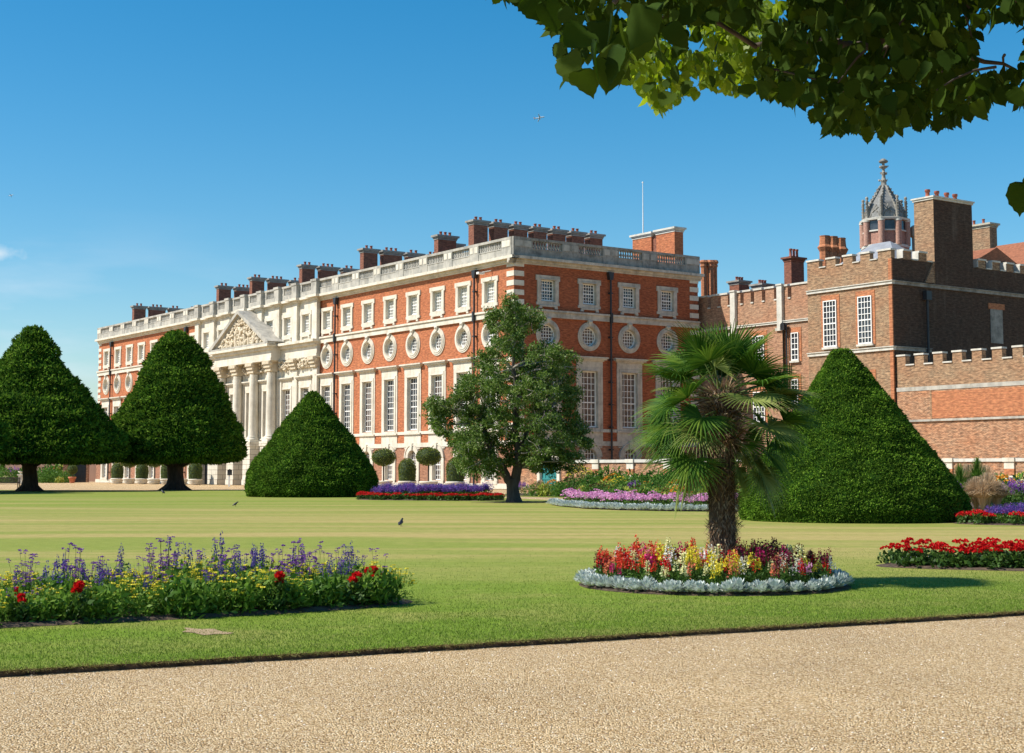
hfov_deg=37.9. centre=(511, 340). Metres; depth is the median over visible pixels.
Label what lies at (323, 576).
blue salvia
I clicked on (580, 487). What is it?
yellow leaved plant
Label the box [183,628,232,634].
bare patch
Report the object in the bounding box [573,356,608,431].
tall sash window
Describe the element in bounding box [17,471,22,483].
stone pedestal
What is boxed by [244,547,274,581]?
blue salvia
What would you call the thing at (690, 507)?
silver leaf plant
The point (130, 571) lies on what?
blue salvia
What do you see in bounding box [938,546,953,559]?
red geranium
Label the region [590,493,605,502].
pink flower clump
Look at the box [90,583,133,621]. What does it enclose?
leafy bedding plant
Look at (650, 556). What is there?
snapdragon
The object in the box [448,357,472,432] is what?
tall sash window
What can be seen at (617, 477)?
yellow flowering plant
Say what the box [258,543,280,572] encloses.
blue salvia
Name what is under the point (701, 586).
silver leaf plant
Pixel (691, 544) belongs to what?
snapdragon
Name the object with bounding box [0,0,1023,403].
sky
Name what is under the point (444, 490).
violet salvia
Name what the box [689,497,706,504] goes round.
pink flower clump
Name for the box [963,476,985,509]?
tawny ornamental grass
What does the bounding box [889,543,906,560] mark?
red geranium
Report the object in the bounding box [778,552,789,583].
snapdragon
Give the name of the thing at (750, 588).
silver leaf plant
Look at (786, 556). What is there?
snapdragon
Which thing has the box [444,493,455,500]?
red begonia
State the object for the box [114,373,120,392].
round window
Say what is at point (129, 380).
round window
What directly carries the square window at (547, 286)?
in the palace
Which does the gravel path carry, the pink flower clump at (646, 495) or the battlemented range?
the battlemented range
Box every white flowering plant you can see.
[522,485,533,495]
[1011,478,1023,505]
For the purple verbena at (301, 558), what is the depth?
18.55 m
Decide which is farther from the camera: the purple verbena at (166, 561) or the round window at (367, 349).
the round window at (367, 349)
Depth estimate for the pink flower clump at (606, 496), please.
64.59 m
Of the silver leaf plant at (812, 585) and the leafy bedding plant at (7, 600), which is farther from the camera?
the silver leaf plant at (812, 585)
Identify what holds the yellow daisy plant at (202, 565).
on the flower bed at (131, 618)
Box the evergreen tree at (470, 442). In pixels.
[419,290,596,501]
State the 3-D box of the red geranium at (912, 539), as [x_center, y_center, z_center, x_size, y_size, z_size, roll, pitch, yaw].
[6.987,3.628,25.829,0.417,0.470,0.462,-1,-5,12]
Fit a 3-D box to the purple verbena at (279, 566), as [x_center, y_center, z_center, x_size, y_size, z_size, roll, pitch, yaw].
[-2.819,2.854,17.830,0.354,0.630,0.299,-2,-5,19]
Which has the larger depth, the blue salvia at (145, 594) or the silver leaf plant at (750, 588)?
the silver leaf plant at (750, 588)
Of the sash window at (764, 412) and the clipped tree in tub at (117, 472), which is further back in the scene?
the clipped tree in tub at (117, 472)
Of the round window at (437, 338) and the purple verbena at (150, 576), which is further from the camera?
the round window at (437, 338)
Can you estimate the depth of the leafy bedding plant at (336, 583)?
17.49 m
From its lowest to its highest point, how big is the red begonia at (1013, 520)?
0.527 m
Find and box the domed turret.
[859,159,910,250]
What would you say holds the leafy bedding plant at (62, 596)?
on the flower bed at (131, 618)
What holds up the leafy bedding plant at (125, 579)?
on the flower bed at (131, 618)
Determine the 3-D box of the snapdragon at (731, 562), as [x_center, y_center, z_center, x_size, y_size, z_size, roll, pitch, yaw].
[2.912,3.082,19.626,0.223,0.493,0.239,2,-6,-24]
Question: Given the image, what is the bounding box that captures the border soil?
[505,493,990,509]
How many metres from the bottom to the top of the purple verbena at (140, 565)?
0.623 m
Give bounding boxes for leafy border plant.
[0,467,16,481]
[37,467,46,480]
[38,474,51,482]
[39,467,58,482]
[44,464,62,475]
[46,472,58,482]
[53,469,67,482]
[58,470,75,482]
[528,481,548,495]
[549,481,565,496]
[551,482,570,496]
[557,477,580,485]
[563,484,577,494]
[564,478,580,490]
[577,475,601,489]
[578,471,607,480]
[582,483,596,491]
[588,483,604,491]
[591,464,622,482]
[595,482,610,490]
[602,483,627,501]
[608,468,639,484]
[611,481,624,491]
[623,472,648,487]
[631,472,651,482]
[631,479,657,489]
[631,484,660,503]
[638,469,665,478]
[646,469,672,486]
[646,474,669,485]
[650,482,674,488]
[655,485,670,494]
[656,472,685,483]
[990,472,1020,506]
[1001,472,1023,505]
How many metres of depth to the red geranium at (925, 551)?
25.19 m
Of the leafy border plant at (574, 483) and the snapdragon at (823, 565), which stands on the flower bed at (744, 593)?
the snapdragon at (823, 565)
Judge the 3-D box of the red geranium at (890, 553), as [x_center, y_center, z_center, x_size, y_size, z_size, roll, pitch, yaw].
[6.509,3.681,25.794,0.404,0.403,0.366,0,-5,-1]
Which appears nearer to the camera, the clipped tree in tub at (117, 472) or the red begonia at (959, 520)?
the red begonia at (959, 520)
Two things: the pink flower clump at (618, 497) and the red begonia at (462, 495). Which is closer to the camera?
the pink flower clump at (618, 497)
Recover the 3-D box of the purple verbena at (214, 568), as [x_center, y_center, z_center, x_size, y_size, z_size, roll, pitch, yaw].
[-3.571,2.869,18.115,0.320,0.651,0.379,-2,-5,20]
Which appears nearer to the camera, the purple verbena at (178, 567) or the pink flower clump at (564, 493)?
the purple verbena at (178, 567)
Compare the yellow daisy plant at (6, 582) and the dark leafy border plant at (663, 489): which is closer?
the yellow daisy plant at (6, 582)
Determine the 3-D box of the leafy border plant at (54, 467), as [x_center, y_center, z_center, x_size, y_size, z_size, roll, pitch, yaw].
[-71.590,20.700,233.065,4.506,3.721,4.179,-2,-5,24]
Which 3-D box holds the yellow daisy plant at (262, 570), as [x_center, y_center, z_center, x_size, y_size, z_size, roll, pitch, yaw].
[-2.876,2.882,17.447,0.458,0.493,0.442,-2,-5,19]
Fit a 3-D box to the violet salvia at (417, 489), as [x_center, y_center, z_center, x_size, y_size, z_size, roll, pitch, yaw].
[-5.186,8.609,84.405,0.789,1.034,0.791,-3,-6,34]
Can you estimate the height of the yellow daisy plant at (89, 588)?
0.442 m
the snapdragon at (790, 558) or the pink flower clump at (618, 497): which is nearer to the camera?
the snapdragon at (790, 558)
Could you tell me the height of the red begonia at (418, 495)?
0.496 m
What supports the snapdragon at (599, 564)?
on the flower bed at (744, 593)
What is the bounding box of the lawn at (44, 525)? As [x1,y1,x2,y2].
[0,490,1023,676]
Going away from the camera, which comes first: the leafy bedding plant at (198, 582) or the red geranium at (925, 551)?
the leafy bedding plant at (198, 582)
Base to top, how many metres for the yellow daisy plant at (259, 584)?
0.508 m
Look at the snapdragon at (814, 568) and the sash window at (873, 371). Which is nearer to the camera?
the snapdragon at (814, 568)
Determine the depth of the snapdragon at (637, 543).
21.10 m
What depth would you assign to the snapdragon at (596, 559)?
21.56 m
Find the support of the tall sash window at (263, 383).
in the palace
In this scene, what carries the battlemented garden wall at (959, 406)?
on the gravel path
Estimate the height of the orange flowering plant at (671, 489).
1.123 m
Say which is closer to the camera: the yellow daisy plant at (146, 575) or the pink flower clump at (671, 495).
the yellow daisy plant at (146, 575)
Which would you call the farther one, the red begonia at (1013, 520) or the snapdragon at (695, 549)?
the red begonia at (1013, 520)
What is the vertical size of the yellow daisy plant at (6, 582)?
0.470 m
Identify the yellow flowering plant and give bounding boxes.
[564,465,591,480]
[609,476,626,484]
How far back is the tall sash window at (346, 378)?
166.68 m
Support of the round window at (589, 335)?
in the palace
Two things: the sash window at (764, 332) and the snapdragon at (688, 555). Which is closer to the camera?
the snapdragon at (688, 555)
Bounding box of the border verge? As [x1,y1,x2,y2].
[503,495,972,509]
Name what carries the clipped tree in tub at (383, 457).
on the gravel path
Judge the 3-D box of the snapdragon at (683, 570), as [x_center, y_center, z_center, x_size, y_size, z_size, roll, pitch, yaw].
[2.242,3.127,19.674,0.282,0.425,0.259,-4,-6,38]
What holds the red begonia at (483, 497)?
on the flower bed at (433, 500)
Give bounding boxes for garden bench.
[0,477,20,487]
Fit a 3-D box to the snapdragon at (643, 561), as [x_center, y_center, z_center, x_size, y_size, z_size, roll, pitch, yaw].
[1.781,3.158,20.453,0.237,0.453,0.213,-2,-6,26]
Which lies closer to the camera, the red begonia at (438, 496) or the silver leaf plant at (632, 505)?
the silver leaf plant at (632, 505)
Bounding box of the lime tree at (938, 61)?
[492,0,1023,216]
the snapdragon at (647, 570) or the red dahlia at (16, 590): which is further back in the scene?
the snapdragon at (647, 570)
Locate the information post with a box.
[227,469,231,486]
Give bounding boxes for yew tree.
[0,324,130,490]
[0,419,15,460]
[110,329,247,489]
[244,390,378,497]
[738,347,971,523]
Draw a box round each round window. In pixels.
[103,375,109,394]
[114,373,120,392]
[125,372,132,391]
[320,342,332,368]
[340,339,352,365]
[361,336,374,363]
[383,333,396,360]
[406,330,420,357]
[429,326,444,355]
[455,322,470,352]
[481,321,498,346]
[536,317,559,346]
[578,320,600,350]
[618,323,639,352]
[657,326,677,355]
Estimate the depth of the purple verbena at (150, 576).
16.92 m
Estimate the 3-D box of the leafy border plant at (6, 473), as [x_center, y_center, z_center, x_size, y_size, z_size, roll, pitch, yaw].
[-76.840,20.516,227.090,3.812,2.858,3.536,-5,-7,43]
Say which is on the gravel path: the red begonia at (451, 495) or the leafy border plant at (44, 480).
the leafy border plant at (44, 480)
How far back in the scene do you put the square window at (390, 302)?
159.80 m
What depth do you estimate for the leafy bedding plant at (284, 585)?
17.11 m
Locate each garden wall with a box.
[0,464,95,481]
[521,454,752,491]
[896,345,1023,458]
[941,458,1023,480]
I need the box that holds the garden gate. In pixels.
[63,464,88,481]
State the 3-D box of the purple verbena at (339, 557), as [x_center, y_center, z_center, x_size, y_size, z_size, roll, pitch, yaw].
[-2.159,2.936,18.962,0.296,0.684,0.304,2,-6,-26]
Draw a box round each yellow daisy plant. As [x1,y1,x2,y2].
[0,574,16,593]
[0,589,8,624]
[2,574,27,588]
[3,570,36,588]
[11,570,38,585]
[25,588,42,613]
[33,587,62,607]
[49,565,81,579]
[67,579,96,617]
[105,570,131,584]
[108,575,145,614]
[116,580,143,609]
[121,568,145,585]
[131,571,168,611]
[137,573,164,593]
[142,564,172,580]
[143,582,173,614]
[150,579,171,607]
[158,556,195,574]
[173,561,211,580]
[190,557,220,571]
[191,556,223,577]
[207,570,244,613]
[208,562,247,581]
[238,569,279,611]
[250,566,275,585]
[286,578,312,606]
[287,564,312,581]
[297,569,317,582]
[315,561,339,577]
[359,561,382,572]
[387,564,416,600]
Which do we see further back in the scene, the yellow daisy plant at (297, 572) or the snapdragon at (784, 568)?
the snapdragon at (784, 568)
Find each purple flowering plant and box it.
[518,481,528,495]
[1000,478,1023,507]
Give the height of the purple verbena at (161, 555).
0.826 m
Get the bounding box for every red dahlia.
[6,592,29,621]
[13,587,18,602]
[64,580,94,623]
[260,570,292,613]
[343,571,373,606]
[362,565,389,603]
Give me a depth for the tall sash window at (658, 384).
151.19 m
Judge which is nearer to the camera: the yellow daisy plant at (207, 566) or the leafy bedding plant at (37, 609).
the leafy bedding plant at (37, 609)
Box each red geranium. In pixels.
[876,543,896,563]
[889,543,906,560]
[890,542,911,566]
[899,539,925,566]
[904,537,927,556]
[908,545,930,564]
[913,538,935,553]
[922,545,941,562]
[926,543,946,564]
[930,542,953,567]
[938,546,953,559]
[947,538,968,565]
[948,546,975,567]
[963,547,985,567]
[966,546,984,564]
[968,537,981,552]
[975,540,997,565]
[979,544,1006,568]
[982,537,1001,564]
[993,540,1019,566]
[993,541,1021,560]
[997,544,1023,567]
[1010,538,1023,553]
[1010,543,1023,566]
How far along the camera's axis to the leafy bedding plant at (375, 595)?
17.76 m
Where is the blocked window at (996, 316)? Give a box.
[990,309,1002,343]
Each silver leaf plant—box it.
[573,571,593,580]
[574,569,588,577]
[575,571,590,581]
[581,502,590,507]
[583,573,598,585]
[589,501,598,507]
[593,574,607,586]
[597,575,612,586]
[598,502,605,508]
[606,575,624,586]
[607,502,615,508]
[613,577,626,588]
[615,503,624,508]
[621,577,636,588]
[623,503,632,508]
[626,579,645,589]
[629,503,635,508]
[634,504,641,509]
[637,576,657,589]
[639,502,650,509]
[647,503,656,509]
[648,582,664,590]
[654,503,663,509]
[659,579,676,590]
[661,504,669,509]
[665,580,687,591]
[667,502,678,509]
[677,502,685,509]
[682,579,700,591]
[684,503,693,509]
[689,580,709,591]
[693,505,701,509]
[700,504,708,510]
[705,582,720,592]
[718,580,737,592]
[728,576,747,591]
[743,582,757,592]
[752,579,772,592]
[766,578,785,591]
[776,579,789,590]
[786,581,804,591]
[790,580,808,590]
[804,580,821,590]
[810,578,827,588]
[820,578,835,587]
[821,574,840,586]
[821,578,833,588]
[830,571,850,584]
[834,575,845,586]
[840,572,854,583]
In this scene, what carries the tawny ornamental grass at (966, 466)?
on the border soil
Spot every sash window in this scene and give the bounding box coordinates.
[98,398,108,415]
[109,396,121,413]
[225,383,232,407]
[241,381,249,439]
[257,379,266,439]
[276,377,292,420]
[294,375,311,401]
[314,372,335,409]
[334,370,355,433]
[355,368,376,436]
[376,365,399,435]
[399,363,422,434]
[423,360,447,433]
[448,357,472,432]
[475,354,500,431]
[534,354,561,431]
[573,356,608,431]
[613,358,647,432]
[652,360,680,421]
[750,330,766,358]
[751,387,767,423]
[789,327,801,362]
[789,374,801,401]
[821,294,839,349]
[855,289,875,346]
[870,369,875,378]
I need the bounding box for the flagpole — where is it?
[642,182,643,232]
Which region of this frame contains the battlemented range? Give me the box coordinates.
[698,235,847,457]
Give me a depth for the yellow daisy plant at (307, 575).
18.23 m
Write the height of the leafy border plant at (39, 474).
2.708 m
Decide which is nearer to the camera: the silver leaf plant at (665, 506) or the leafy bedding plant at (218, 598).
the leafy bedding plant at (218, 598)
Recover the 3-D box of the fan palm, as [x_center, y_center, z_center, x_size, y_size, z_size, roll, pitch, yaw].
[3.086,1.661,21.379,2.888,3.955,2.596,0,-5,0]
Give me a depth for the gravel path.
10.87 m
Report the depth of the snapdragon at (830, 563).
20.63 m
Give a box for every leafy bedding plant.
[0,586,28,621]
[9,592,36,619]
[14,587,35,610]
[23,572,46,586]
[23,597,52,621]
[29,587,59,619]
[44,594,73,620]
[53,589,78,618]
[56,579,87,603]
[77,589,111,623]
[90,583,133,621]
[111,576,134,593]
[129,592,158,616]
[143,587,168,614]
[156,576,199,616]
[164,573,202,612]
[171,576,212,617]
[194,579,213,609]
[201,582,229,613]
[224,568,270,610]
[225,581,257,613]
[254,572,290,609]
[264,571,303,610]
[285,577,316,609]
[289,577,316,605]
[297,568,317,578]
[307,572,346,607]
[314,577,347,606]
[320,565,339,575]
[339,573,361,603]
[351,566,392,606]
[368,567,403,603]
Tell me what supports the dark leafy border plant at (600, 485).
on the border soil
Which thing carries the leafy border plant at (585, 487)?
on the border soil
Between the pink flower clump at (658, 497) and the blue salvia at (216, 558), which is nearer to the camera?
the blue salvia at (216, 558)
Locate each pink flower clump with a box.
[560,488,572,499]
[565,488,579,498]
[570,490,584,500]
[580,492,595,501]
[586,492,600,501]
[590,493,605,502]
[597,493,612,502]
[602,493,616,502]
[607,495,622,502]
[615,495,631,503]
[624,490,641,503]
[624,495,641,504]
[631,495,647,503]
[643,491,657,503]
[645,495,662,503]
[649,493,668,504]
[663,495,679,503]
[664,492,681,504]
[679,496,690,504]
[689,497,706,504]
[692,493,707,505]
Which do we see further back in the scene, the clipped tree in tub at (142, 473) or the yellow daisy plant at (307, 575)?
the clipped tree in tub at (142, 473)
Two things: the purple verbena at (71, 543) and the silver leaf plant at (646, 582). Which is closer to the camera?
the purple verbena at (71, 543)
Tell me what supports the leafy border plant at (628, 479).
on the border soil
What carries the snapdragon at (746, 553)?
on the flower bed at (744, 593)
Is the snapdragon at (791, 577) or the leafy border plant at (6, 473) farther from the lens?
the leafy border plant at (6, 473)
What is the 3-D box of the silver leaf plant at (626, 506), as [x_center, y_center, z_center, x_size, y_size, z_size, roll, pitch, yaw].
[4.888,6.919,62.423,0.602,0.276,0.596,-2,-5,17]
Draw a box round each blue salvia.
[6,565,23,594]
[27,567,46,590]
[31,553,68,611]
[41,557,82,601]
[49,556,77,591]
[74,559,94,590]
[84,568,116,614]
[88,556,115,585]
[96,563,112,581]
[101,545,138,579]
[105,565,133,608]
[125,564,146,597]
[130,577,157,611]
[135,567,158,595]
[155,535,193,598]
[169,543,206,578]
[188,554,210,578]
[203,558,239,611]
[204,532,237,579]
[206,545,218,569]
[215,560,248,606]
[224,545,247,580]
[240,546,266,605]
[242,543,273,574]
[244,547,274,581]
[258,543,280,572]
[280,545,303,579]
[294,543,318,576]
[314,565,335,602]
[316,558,344,603]
[331,544,363,584]
[331,556,350,600]
[337,540,368,581]
[338,561,361,596]
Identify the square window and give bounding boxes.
[103,348,109,369]
[114,346,121,367]
[125,344,133,366]
[137,342,145,364]
[150,339,157,352]
[202,329,209,352]
[217,326,224,336]
[264,317,273,331]
[282,314,291,341]
[300,310,311,338]
[321,306,333,335]
[340,303,353,332]
[361,299,374,329]
[383,294,397,325]
[406,290,420,322]
[429,285,445,318]
[455,280,470,314]
[481,275,498,310]
[536,275,559,309]
[577,278,600,312]
[617,282,639,315]
[656,286,677,318]
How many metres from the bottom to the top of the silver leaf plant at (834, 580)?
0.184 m
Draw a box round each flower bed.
[0,598,412,627]
[356,499,499,500]
[557,505,705,510]
[579,580,851,595]
[876,562,1023,570]
[955,521,1023,525]
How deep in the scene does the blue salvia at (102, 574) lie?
17.00 m
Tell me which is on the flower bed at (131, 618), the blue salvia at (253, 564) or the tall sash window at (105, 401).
the blue salvia at (253, 564)
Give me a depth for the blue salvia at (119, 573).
16.76 m
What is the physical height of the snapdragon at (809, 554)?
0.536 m
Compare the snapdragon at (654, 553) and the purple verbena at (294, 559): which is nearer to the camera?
the purple verbena at (294, 559)
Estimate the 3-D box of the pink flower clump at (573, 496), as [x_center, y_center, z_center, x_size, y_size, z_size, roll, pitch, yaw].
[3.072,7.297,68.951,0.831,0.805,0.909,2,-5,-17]
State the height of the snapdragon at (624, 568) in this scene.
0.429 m
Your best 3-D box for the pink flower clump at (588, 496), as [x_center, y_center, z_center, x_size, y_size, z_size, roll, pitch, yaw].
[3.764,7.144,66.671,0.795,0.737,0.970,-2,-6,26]
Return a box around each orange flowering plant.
[546,479,559,485]
[603,473,619,481]
[668,485,688,504]
[990,473,1017,506]
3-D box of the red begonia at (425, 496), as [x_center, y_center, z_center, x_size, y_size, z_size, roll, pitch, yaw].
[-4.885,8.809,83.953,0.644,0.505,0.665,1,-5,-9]
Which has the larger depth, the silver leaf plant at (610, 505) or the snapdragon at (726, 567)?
the silver leaf plant at (610, 505)
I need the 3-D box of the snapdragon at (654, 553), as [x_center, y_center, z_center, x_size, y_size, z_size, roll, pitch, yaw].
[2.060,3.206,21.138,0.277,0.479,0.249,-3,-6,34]
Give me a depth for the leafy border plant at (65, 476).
224.67 m
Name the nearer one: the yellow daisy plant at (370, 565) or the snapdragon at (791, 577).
the yellow daisy plant at (370, 565)
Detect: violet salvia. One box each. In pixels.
[399,485,410,498]
[409,487,416,493]
[414,484,425,499]
[419,483,430,499]
[429,483,441,499]
[441,485,453,499]
[452,484,462,494]
[456,482,468,497]
[472,484,483,493]
[478,481,490,492]
[482,482,495,492]
[990,505,1002,521]
[993,505,1006,522]
[998,504,1013,523]
[1004,503,1017,518]
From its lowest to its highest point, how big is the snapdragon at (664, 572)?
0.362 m
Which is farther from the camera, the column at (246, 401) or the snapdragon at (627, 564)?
the column at (246, 401)
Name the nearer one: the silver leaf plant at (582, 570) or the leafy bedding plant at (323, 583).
the leafy bedding plant at (323, 583)
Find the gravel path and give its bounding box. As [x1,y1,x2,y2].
[0,482,1023,752]
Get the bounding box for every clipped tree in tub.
[110,463,123,483]
[121,463,135,483]
[135,464,148,483]
[147,464,161,483]
[160,464,167,484]
[188,463,202,484]
[371,448,395,484]
[398,458,416,483]
[415,447,441,484]
[445,458,464,484]
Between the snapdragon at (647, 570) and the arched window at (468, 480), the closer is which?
the snapdragon at (647, 570)
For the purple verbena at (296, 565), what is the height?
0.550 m
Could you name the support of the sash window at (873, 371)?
in the brown brick tower
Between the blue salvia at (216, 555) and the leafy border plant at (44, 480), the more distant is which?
the leafy border plant at (44, 480)
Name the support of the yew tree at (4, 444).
on the lawn at (44, 525)
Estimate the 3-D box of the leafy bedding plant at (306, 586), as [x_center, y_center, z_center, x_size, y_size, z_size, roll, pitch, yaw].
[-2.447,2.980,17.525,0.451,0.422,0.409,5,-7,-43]
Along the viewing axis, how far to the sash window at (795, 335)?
143.91 m
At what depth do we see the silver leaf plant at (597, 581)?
20.40 m
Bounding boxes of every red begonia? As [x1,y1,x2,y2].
[356,493,364,499]
[372,493,382,499]
[378,493,388,499]
[391,492,402,499]
[402,493,411,499]
[411,493,423,500]
[420,493,429,499]
[427,492,435,499]
[435,493,443,499]
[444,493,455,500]
[450,492,459,499]
[458,493,469,499]
[470,494,479,499]
[476,492,486,500]
[489,493,500,500]
[956,510,974,523]
[956,513,972,521]
[969,511,989,523]
[980,513,997,523]
[1007,511,1023,524]
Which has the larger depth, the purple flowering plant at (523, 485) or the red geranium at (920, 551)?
the purple flowering plant at (523, 485)
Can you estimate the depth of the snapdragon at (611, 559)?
20.79 m
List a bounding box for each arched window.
[100,464,107,479]
[123,466,130,477]
[148,466,153,478]
[361,445,373,465]
[381,444,396,482]
[404,443,419,483]
[429,443,444,483]
[453,450,470,483]
[481,445,498,484]
[577,443,601,459]
[618,442,641,459]
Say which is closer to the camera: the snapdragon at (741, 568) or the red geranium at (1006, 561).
the snapdragon at (741, 568)
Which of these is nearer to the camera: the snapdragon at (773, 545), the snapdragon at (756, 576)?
the snapdragon at (756, 576)
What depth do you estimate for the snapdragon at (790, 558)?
20.92 m
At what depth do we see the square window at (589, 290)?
146.39 m
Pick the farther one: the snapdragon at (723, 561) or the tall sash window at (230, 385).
the tall sash window at (230, 385)
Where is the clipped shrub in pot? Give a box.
[67,465,77,482]
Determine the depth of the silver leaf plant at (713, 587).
19.35 m
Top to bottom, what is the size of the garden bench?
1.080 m
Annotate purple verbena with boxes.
[0,577,15,614]
[6,553,37,583]
[13,549,35,588]
[13,563,32,588]
[15,561,39,585]
[22,571,41,597]
[54,542,72,576]
[60,544,83,591]
[74,562,95,581]
[79,561,100,613]
[98,556,112,572]
[99,559,123,579]
[136,553,152,570]
[142,558,162,595]
[145,547,163,575]
[146,536,177,583]
[146,553,177,586]
[152,538,181,569]
[162,550,177,570]
[167,557,186,608]
[195,550,226,579]
[211,550,229,574]
[212,539,239,568]
[219,556,234,578]
[232,551,254,570]
[269,553,289,575]
[270,544,289,571]
[274,551,301,602]
[281,559,306,578]
[288,541,306,578]
[288,548,312,572]
[296,538,310,569]
[300,541,322,575]
[300,549,322,582]
[333,544,350,567]
[369,548,387,571]
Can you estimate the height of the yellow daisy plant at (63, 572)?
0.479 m
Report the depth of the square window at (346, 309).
167.55 m
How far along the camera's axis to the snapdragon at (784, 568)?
20.09 m
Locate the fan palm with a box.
[626,318,825,574]
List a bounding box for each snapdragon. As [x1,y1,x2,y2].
[592,552,603,573]
[593,547,603,569]
[597,556,610,574]
[598,545,606,574]
[602,555,615,576]
[602,559,612,586]
[609,564,621,587]
[612,550,621,574]
[613,542,622,574]
[616,556,627,577]
[620,545,630,572]
[624,556,638,577]
[625,534,642,576]
[625,560,640,580]
[628,550,641,578]
[638,555,647,579]
[639,542,659,579]
[640,560,650,579]
[644,551,660,581]
[648,561,659,582]
[651,542,665,580]
[651,550,662,574]
[658,555,670,582]
[659,537,672,562]
[659,565,670,583]
[660,560,672,582]
[662,545,677,580]
[669,550,686,583]
[670,542,688,580]
[672,561,692,582]
[680,547,701,580]
[684,559,693,582]
[685,537,699,554]
[686,546,701,570]
[689,546,705,583]
[690,551,703,579]
[699,544,715,582]
[699,548,719,585]
[699,561,715,584]
[700,551,708,565]
[707,563,721,584]
[709,544,725,580]
[714,557,724,588]
[718,550,727,582]
[721,555,735,583]
[722,557,730,580]
[723,550,743,576]
[727,560,741,591]
[730,549,746,591]
[735,537,757,582]
[737,557,750,585]
[739,556,749,580]
[745,552,765,583]
[746,547,764,579]
[748,559,762,581]
[749,539,761,560]
[753,540,771,580]
[756,551,773,580]
[758,537,774,559]
[758,543,779,579]
[767,539,778,551]
[767,563,779,580]
[771,554,788,591]
[772,540,789,564]
[776,552,789,583]
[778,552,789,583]
[779,549,795,584]
[780,544,796,575]
[780,553,796,579]
[785,544,795,581]
[785,545,796,580]
[789,559,800,581]
[791,544,813,580]
[794,558,809,584]
[798,562,812,584]
[803,554,814,581]
[807,550,818,576]
[807,552,821,581]
[810,560,820,578]
[816,547,833,579]
[819,555,832,576]
[819,560,833,577]
[822,556,836,574]
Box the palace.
[95,216,704,488]
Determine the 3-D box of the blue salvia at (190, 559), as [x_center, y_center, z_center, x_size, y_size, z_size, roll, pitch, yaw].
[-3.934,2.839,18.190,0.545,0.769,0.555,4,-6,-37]
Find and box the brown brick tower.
[806,189,1023,401]
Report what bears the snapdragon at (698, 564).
on the flower bed at (744, 593)
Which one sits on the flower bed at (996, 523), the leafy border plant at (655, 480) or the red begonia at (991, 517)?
the red begonia at (991, 517)
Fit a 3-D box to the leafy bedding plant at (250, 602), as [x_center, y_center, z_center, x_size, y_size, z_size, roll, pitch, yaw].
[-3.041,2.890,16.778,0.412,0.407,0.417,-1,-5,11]
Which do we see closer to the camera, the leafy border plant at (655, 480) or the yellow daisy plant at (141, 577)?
the yellow daisy plant at (141, 577)
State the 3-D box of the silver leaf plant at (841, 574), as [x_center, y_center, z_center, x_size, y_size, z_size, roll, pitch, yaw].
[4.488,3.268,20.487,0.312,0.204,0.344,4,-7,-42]
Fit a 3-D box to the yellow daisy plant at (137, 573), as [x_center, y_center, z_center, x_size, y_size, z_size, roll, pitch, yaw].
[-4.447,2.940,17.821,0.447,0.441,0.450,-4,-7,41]
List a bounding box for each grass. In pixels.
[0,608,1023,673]
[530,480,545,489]
[952,463,970,488]
[953,463,982,502]
[963,457,985,481]
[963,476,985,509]
[964,472,1008,509]
[969,479,1004,509]
[980,465,1004,482]
[992,480,1013,507]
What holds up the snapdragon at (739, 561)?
on the flower bed at (744, 593)
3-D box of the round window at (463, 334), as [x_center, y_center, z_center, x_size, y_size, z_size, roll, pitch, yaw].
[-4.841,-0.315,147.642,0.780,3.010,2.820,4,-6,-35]
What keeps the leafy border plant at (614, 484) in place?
on the border soil
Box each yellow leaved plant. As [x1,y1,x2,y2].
[54,476,64,482]
[535,480,552,496]
[576,484,586,491]
[593,479,612,487]
[618,486,634,491]
[647,486,665,503]
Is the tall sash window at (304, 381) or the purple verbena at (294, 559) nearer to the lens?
the purple verbena at (294, 559)
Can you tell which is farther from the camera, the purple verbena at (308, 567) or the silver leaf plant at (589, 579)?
the silver leaf plant at (589, 579)
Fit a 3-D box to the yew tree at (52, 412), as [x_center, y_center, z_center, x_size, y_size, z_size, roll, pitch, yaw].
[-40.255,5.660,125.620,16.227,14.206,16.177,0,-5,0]
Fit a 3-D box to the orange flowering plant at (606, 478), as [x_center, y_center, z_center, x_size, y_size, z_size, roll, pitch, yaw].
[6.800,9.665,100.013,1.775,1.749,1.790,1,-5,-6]
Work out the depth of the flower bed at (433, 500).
83.44 m
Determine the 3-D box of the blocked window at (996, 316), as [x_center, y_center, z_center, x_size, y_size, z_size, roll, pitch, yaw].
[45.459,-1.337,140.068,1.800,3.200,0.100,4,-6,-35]
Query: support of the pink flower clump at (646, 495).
on the flower bed at (633, 509)
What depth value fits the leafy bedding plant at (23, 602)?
15.78 m
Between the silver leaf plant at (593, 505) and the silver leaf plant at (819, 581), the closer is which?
the silver leaf plant at (819, 581)
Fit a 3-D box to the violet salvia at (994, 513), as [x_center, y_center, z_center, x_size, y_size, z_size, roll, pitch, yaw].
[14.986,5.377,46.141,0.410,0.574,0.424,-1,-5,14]
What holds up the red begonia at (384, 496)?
on the flower bed at (433, 500)
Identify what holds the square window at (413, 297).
in the palace
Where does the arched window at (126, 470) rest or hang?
in the palace
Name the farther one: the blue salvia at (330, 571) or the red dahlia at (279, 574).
the blue salvia at (330, 571)
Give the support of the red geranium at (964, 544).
on the flower bed at (895, 565)
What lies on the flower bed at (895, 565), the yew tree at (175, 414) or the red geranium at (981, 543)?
the red geranium at (981, 543)
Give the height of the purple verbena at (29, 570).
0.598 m
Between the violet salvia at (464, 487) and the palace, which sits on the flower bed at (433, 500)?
the violet salvia at (464, 487)
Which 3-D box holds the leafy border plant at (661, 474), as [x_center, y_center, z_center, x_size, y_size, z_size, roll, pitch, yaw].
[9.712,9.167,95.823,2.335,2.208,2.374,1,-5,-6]

